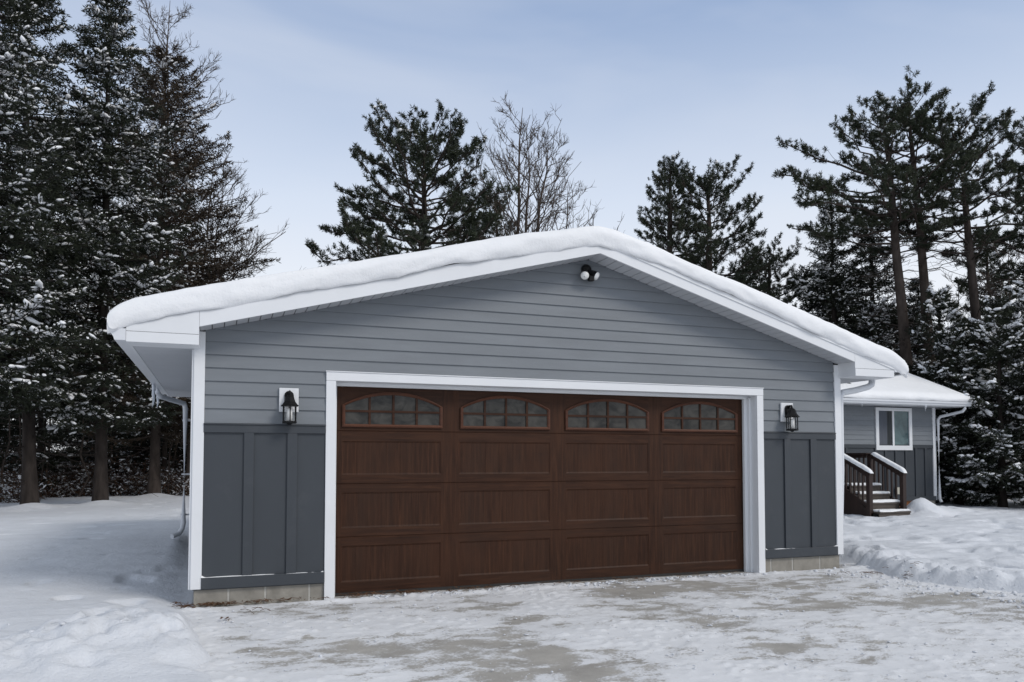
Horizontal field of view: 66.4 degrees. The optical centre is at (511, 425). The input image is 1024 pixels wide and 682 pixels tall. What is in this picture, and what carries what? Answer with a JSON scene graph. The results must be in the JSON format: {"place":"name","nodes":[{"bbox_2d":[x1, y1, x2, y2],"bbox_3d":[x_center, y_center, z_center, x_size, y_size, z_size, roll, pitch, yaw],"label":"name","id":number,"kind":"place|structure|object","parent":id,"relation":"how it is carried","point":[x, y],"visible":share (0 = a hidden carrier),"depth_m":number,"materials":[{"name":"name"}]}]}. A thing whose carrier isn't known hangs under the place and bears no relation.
{"place":"outdoors","nodes":[
{"label":"outdoors","id":0,"kind":"place"},
{"bbox_2d":[200,607,270,620],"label":"leaf litter","id":1,"kind":"object","parent":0,"point":[244,612],"visible":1,"depth_m":6.69,"materials":[{"name":"brown plant"}]},
{"bbox_2d":[170,594,372,607],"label":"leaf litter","id":2,"kind":"object","parent":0,"point":[206,603],"visible":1,"depth_m":7.01,"materials":[{"name":"brown plant"}]},
{"bbox_2d":[0,493,1023,681],"bbox_3d":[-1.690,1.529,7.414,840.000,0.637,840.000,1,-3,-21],"label":"snowy ground","id":3,"kind":"structure","parent":0,"point":[70,562],"depth_m":8.80,"materials":[{"name":"white snow"}]},
{"bbox_2d":[0,306,18,462],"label":"spruce tree","id":4,"kind":"object","parent":3,"relation":"on","point":[11,431],"visible":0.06,"depth_m":24.99,"materials":[{"name":"green plant"}]},
{"bbox_2d":[0,0,107,425],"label":"spruce tree","id":5,"kind":"object","parent":3,"relation":"on","point":[24,103],"visible":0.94,"depth_m":16.77,"materials":[{"name":"green plant"}]},
{"bbox_2d":[0,207,112,491],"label":"spruce tree","id":6,"kind":"object","parent":3,"relation":"on","point":[57,439],"visible":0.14,"depth_m":26.30,"materials":[{"name":"green plant"}]},
{"bbox_2d":[0,0,159,504],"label":"spruce tree","id":7,"kind":"object","parent":3,"relation":"on","point":[29,489],"visible":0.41,"depth_m":19.01,"materials":[{"name":"green plant"}]},
{"bbox_2d":[0,371,189,502],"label":"undergrowth","id":8,"kind":"object","parent":3,"relation":"on","point":[11,492],"visible":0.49,"depth_m":27.09,"materials":[{"name":"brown plant"}]},
{"bbox_2d":[0,0,202,500],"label":"spruce tree","id":9,"kind":"object","parent":3,"relation":"on","point":[100,66],"visible":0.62,"depth_m":20.08,"materials":[{"name":"green plant"}]},
{"bbox_2d":[36,265,187,487],"bbox_3d":[-15.067,-2.036,29.622,5.525,9.202,5.044,1,-3,-21],"label":"spruce tree","id":10,"kind":"object","parent":3,"relation":"on","point":[138,460],"visible":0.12,"depth_m":29.28,"materials":[{"name":"green plant"}]},
{"bbox_2d":[35,42,281,493],"bbox_3d":[-11.838,-5.193,26.395,9.550,15.790,8.860,1,-3,-21],"label":"spruce tree","id":11,"kind":"object","parent":3,"relation":"on","point":[168,96],"visible":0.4,"depth_m":26.18,"materials":[{"name":"green plant"}]},
{"bbox_2d":[137,400,189,475],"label":"spruce tree","id":12,"kind":"object","parent":3,"relation":"on","point":[180,452],"visible":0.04,"depth_m":31.10,"materials":[{"name":"green plant"}]},
{"bbox_2d":[56,0,288,479],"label":"bare tree","id":13,"kind":"object","parent":3,"relation":"on","point":[164,445],"visible":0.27,"depth_m":30.42,"materials":[{"name":"brown plant"}]},
{"bbox_2d":[82,138,305,493],"bbox_3d":[-11.351,-3.967,28.024,8.781,12.979,9.712,1,-3,-21],"label":"bare tree","id":14,"kind":"object","parent":3,"relation":"on","point":[235,221],"visible":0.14,"depth_m":27.99,"materials":[{"name":"brown plant"}]},
{"bbox_2d":[305,99,520,266],"bbox_3d":[-3.105,-4.115,26.073,8.266,13.080,7.630,-2,-3,43],"label":"pine tree","id":15,"kind":"object","parent":3,"relation":"on","point":[356,230],"visible":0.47,"depth_m":24.92,"materials":[{"name":"green plant"}]},
{"bbox_2d":[0,261,978,470],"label":"forest","id":16,"kind":"object","parent":3,"relation":"on","point":[141,446],"depth_m":34.20,"materials":[{"name":"green plant"}]},
{"bbox_2d":[467,191,523,240],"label":"pine tree","id":17,"kind":"object","parent":3,"relation":"on","point":[497,208],"visible":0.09,"depth_m":33.99,"materials":[{"name":"green plant"}]},
{"bbox_2d":[110,246,897,606],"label":"garage","id":18,"kind":"structure","parent":3,"relation":"on","point":[540,418],"depth_m":8.20,"materials":[{"name":"wood"}]},
{"bbox_2d":[152,384,154,405],"bbox_3d":[-4.811,-0.406,10.487,0.043,0.321,0.041,0,-2,2],"label":"icicle","id":19,"kind":"object","parent":18,"relation":"hanging from","point":[153,387],"visible":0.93,"depth_m":10.48,"materials":[{"name":"white"}]},
{"bbox_2d":[201,571,322,577],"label":"ledge snow","id":20,"kind":"structure","parent":18,"relation":"on","point":[249,575],"depth_m":7.11,"materials":[{"name":"white snow"}]},
{"bbox_2d":[279,388,298,424],"bbox_3d":[-2.055,-0.182,7.227,0.175,0.348,0.193,1,-3,-21],"label":"wall lantern","id":21,"kind":"object","parent":18,"relation":"attached to","point":[289,401],"depth_m":7.23,"materials":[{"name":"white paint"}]},
{"bbox_2d":[107,226,908,377],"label":"roof snow","id":22,"kind":"structure","parent":18,"relation":"on","point":[135,310],"depth_m":7.62,"materials":[{"name":"white snow"}]},
{"bbox_2d":[335,386,743,596],"bbox_3d":[0.526,0.638,8.490,4.920,2.115,0.076,1,-3,-21],"label":"garage door","id":23,"kind":"structure","parent":18,"relation":"in","point":[436,489],"depth_m":8.35,"materials":[{"name":"brown wood"}]},
{"bbox_2d":[580,264,599,281],"bbox_3d":[0.833,-1.653,8.418,0.226,0.197,0.139,1,-3,-21],"label":"floodlight","id":24,"kind":"object","parent":18,"relation":"attached to","point":[589,273],"visible":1,"depth_m":8.39,"materials":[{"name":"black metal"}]},
{"bbox_2d":[780,403,799,431],"bbox_3d":[3.312,-0.103,9.261,0.175,0.348,0.193,1,-3,-21],"label":"wall lantern","id":25,"kind":"object","parent":18,"relation":"attached to","point":[788,413],"depth_m":9.26,"materials":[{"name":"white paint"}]},
{"bbox_2d":[425,92,624,241],"bbox_3d":[0.654,-4.617,27.047,6.826,14.222,6.467,-1,-3,14],"label":"bare tree","id":26,"kind":"object","parent":3,"relation":"on","point":[540,193],"visible":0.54,"depth_m":27.00,"materials":[{"name":"plant"}]},
{"bbox_2d":[547,183,597,229],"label":"bare tree","id":27,"kind":"object","parent":3,"relation":"on","point":[570,207],"visible":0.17,"depth_m":28.65,"materials":[{"name":"plant"}]},
{"bbox_2d":[633,151,724,275],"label":"pine tree","id":28,"kind":"object","parent":3,"relation":"on","point":[665,177],"visible":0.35,"depth_m":29.05,"materials":[{"name":"green plant"}]},
{"bbox_2d":[655,153,793,302],"bbox_3d":[7.374,-3.739,29.068,5.599,12.610,5.899,1,-3,-21],"label":"pine tree","id":29,"kind":"object","parent":3,"relation":"on","point":[705,183],"visible":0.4,"depth_m":28.61,"materials":[{"name":"green plant"}]},
{"bbox_2d":[733,260,774,292],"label":"spruce tree","id":30,"kind":"object","parent":3,"relation":"on","point":[742,262],"depth_m":32.41,"materials":[{"name":"green plant"}]},
{"bbox_2d":[729,232,840,320],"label":"pine tree","id":31,"kind":"object","parent":3,"relation":"on","point":[789,253],"visible":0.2,"depth_m":29.68,"materials":[{"name":"green plant"}]},
{"bbox_2d":[813,272,847,327],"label":"spruce tree","id":32,"kind":"object","parent":3,"relation":"on","point":[816,310],"visible":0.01,"depth_m":31.85,"materials":[{"name":"green plant"}]},
{"bbox_2d":[788,207,897,348],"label":"fir tree","id":33,"kind":"object","parent":3,"relation":"on","point":[831,255],"visible":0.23,"depth_m":28.45,"materials":[{"name":"green plant"}]},
{"bbox_2d":[844,453,910,516],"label":"porch steps","id":34,"kind":"structure","parent":3,"relation":"on","point":[855,504],"depth_m":18.03,"materials":[{"name":"brown wood"}]},
{"bbox_2d":[844,453,872,473],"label":"railing snow","id":35,"kind":"structure","parent":34,"relation":"on","point":[858,464],"depth_m":17.88,"materials":[{"name":"white snow"}]},
{"bbox_2d":[844,483,881,485],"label":"step snow","id":36,"kind":"structure","parent":34,"relation":"on","point":[864,484],"depth_m":18.33,"materials":[{"name":"white snow"}]},
{"bbox_2d":[856,491,889,493],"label":"step snow","id":37,"kind":"structure","parent":34,"relation":"on","point":[881,492],"depth_m":18.15,"materials":[{"name":"white snow"}]},
{"bbox_2d":[864,499,899,502],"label":"step snow","id":38,"kind":"structure","parent":34,"relation":"on","point":[884,500],"depth_m":17.89,"materials":[{"name":"white snow"}]},
{"bbox_2d":[871,452,906,472],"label":"railing snow","id":39,"kind":"structure","parent":34,"relation":"on","point":[889,462],"depth_m":18.29,"materials":[{"name":"white snow"}]},
{"bbox_2d":[873,509,909,511],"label":"step snow","id":40,"kind":"structure","parent":34,"relation":"on","point":[885,510],"depth_m":17.58,"materials":[{"name":"white snow"}]},
{"bbox_2d":[772,82,984,380],"bbox_3d":[11.863,-4.165,24.983,6.063,13.149,5.394,1,-3,-21],"label":"pine tree","id":41,"kind":"object","parent":3,"relation":"on","point":[814,184],"visible":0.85,"depth_m":25.00,"materials":[{"name":"green plant"}]},
{"bbox_2d":[825,225,934,377],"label":"fir tree","id":42,"kind":"object","parent":3,"relation":"on","point":[869,304],"visible":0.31,"depth_m":27.49,"materials":[{"name":"green plant"}]},
{"bbox_2d":[845,561,921,578],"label":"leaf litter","id":43,"kind":"object","parent":3,"relation":"on","point":[883,574],"visible":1,"depth_m":8.92,"materials":[{"name":"brown plant"}]},
{"bbox_2d":[877,309,924,378],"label":"spruce tree","id":44,"kind":"object","parent":3,"relation":"on","point":[891,342],"depth_m":29.72,"materials":[{"name":"green plant"}]},
{"bbox_2d":[843,383,970,506],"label":"house","id":45,"kind":"structure","parent":3,"relation":"on","point":[901,433],"depth_m":20.61,"materials":[{"name":"wood"}]},
{"bbox_2d":[875,407,912,449],"bbox_3d":[10.044,0.079,20.576,1.245,1.115,0.044,1,-3,-21],"label":"window","id":46,"kind":"structure","parent":45,"relation":"in","point":[893,426],"depth_m":20.56,"materials":[{"name":"white paint"}]},
{"bbox_2d":[841,373,972,403],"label":"roof snow","id":47,"kind":"structure","parent":45,"relation":"on","point":[910,387],"depth_m":20.38,"materials":[{"name":"white snow"}]},
{"bbox_2d":[839,65,998,500],"bbox_3d":[13.149,-4.446,25.710,5.061,13.790,4.950,1,-3,-21],"label":"pine tree","id":48,"kind":"object","parent":3,"relation":"on","point":[940,223],"visible":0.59,"depth_m":24.99,"materials":[{"name":"green plant"}]},
{"bbox_2d":[890,278,949,442],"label":"spruce tree","id":49,"kind":"object","parent":3,"relation":"on","point":[916,289],"visible":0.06,"depth_m":30.97,"materials":[{"name":"green plant"}]},
{"bbox_2d":[895,306,968,440],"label":"spruce tree","id":50,"kind":"object","parent":3,"relation":"on","point":[915,355],"visible":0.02,"depth_m":27.27,"materials":[{"name":"green plant"}]},
{"bbox_2d":[904,284,982,501],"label":"spruce tree","id":51,"kind":"object","parent":3,"relation":"on","point":[944,302],"visible":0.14,"depth_m":24.11,"materials":[{"name":"green plant"}]},
{"bbox_2d":[884,80,1023,499],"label":"pine tree","id":52,"kind":"object","parent":3,"relation":"on","point":[1003,119],"visible":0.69,"depth_m":24.68,"materials":[{"name":"green plant"}]},
{"bbox_2d":[934,271,981,360],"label":"bare tree","id":53,"kind":"object","parent":3,"relation":"on","point":[957,293],"visible":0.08,"depth_m":32.21,"materials":[{"name":"brown plant"}]},
{"bbox_2d":[916,324,1016,504],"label":"spruce tree","id":54,"kind":"object","parent":3,"relation":"on","point":[949,428],"visible":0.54,"depth_m":22.26,"materials":[{"name":"green plant"}]},
{"bbox_2d":[935,317,1023,502],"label":"spruce tree","id":55,"kind":"object","parent":3,"relation":"on","point":[971,320],"visible":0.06,"depth_m":23.16,"materials":[{"name":"green plant"}]},
{"bbox_2d":[936,292,1023,507],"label":"spruce tree","id":56,"kind":"object","parent":3,"relation":"on","point":[1008,340],"visible":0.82,"depth_m":21.22,"materials":[{"name":"green plant"}]},
{"bbox_2d":[951,235,1023,368],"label":"pine tree","id":57,"kind":"object","parent":3,"relation":"on","point":[986,263],"visible":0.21,"depth_m":30.54,"materials":[{"name":"green plant"}]},
{"bbox_2d":[958,270,1022,456],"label":"spruce tree","id":58,"kind":"object","parent":3,"relation":"on","point":[982,291],"visible":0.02,"depth_m":31.78,"materials":[{"name":"green plant"}]},
{"bbox_2d":[970,262,1023,500],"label":"spruce tree","id":59,"kind":"object","parent":3,"relation":"on","point":[1019,297],"visible":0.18,"depth_m":22.69,"materials":[{"name":"green plant"}]},
{"bbox_2d":[971,126,1023,285],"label":"pine tree","id":60,"kind":"object","parent":3,"relation":"on","point":[989,191],"visible":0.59,"depth_m":25.54,"materials":[{"name":"green plant"}]},
{"bbox_2d":[972,242,1023,370],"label":"bare tree","id":61,"kind":"object","parent":3,"relation":"on","point":[994,293],"visible":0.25,"depth_m":29.05,"materials":[{"name":"brown plant"}]},
{"bbox_2d":[976,342,1023,504],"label":"spruce tree","id":62,"kind":"object","parent":3,"relation":"on","point":[1016,470],"visible":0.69,"depth_m":20.79,"materials":[{"name":"green plant"}]},
{"bbox_2d":[0,0,1023,451],"label":"sky","id":63,"kind":"structure","parent":0,"point":[635,83],"materials":[{"name":"blue"}]},
{"bbox_2d":[173,563,1023,681],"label":"driveway","id":64,"kind":"structure","parent":0,"point":[618,653],"depth_m":5.93,"materials":[{"name":"white snow"}]},
{"bbox_2d":[7,556,1023,681],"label":"snow crumbs","id":65,"kind":"object","parent":64,"relation":"on","point":[724,575],"visible":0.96,"depth_m":7.65,"materials":[{"name":"white snow"}]},
{"bbox_2d":[323,571,735,597],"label":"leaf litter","id":66,"kind":"object","parent":64,"relation":"on","point":[400,592],"visible":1,"depth_m":7.72,"materials":[{"name":"brown plant"}]}
]}

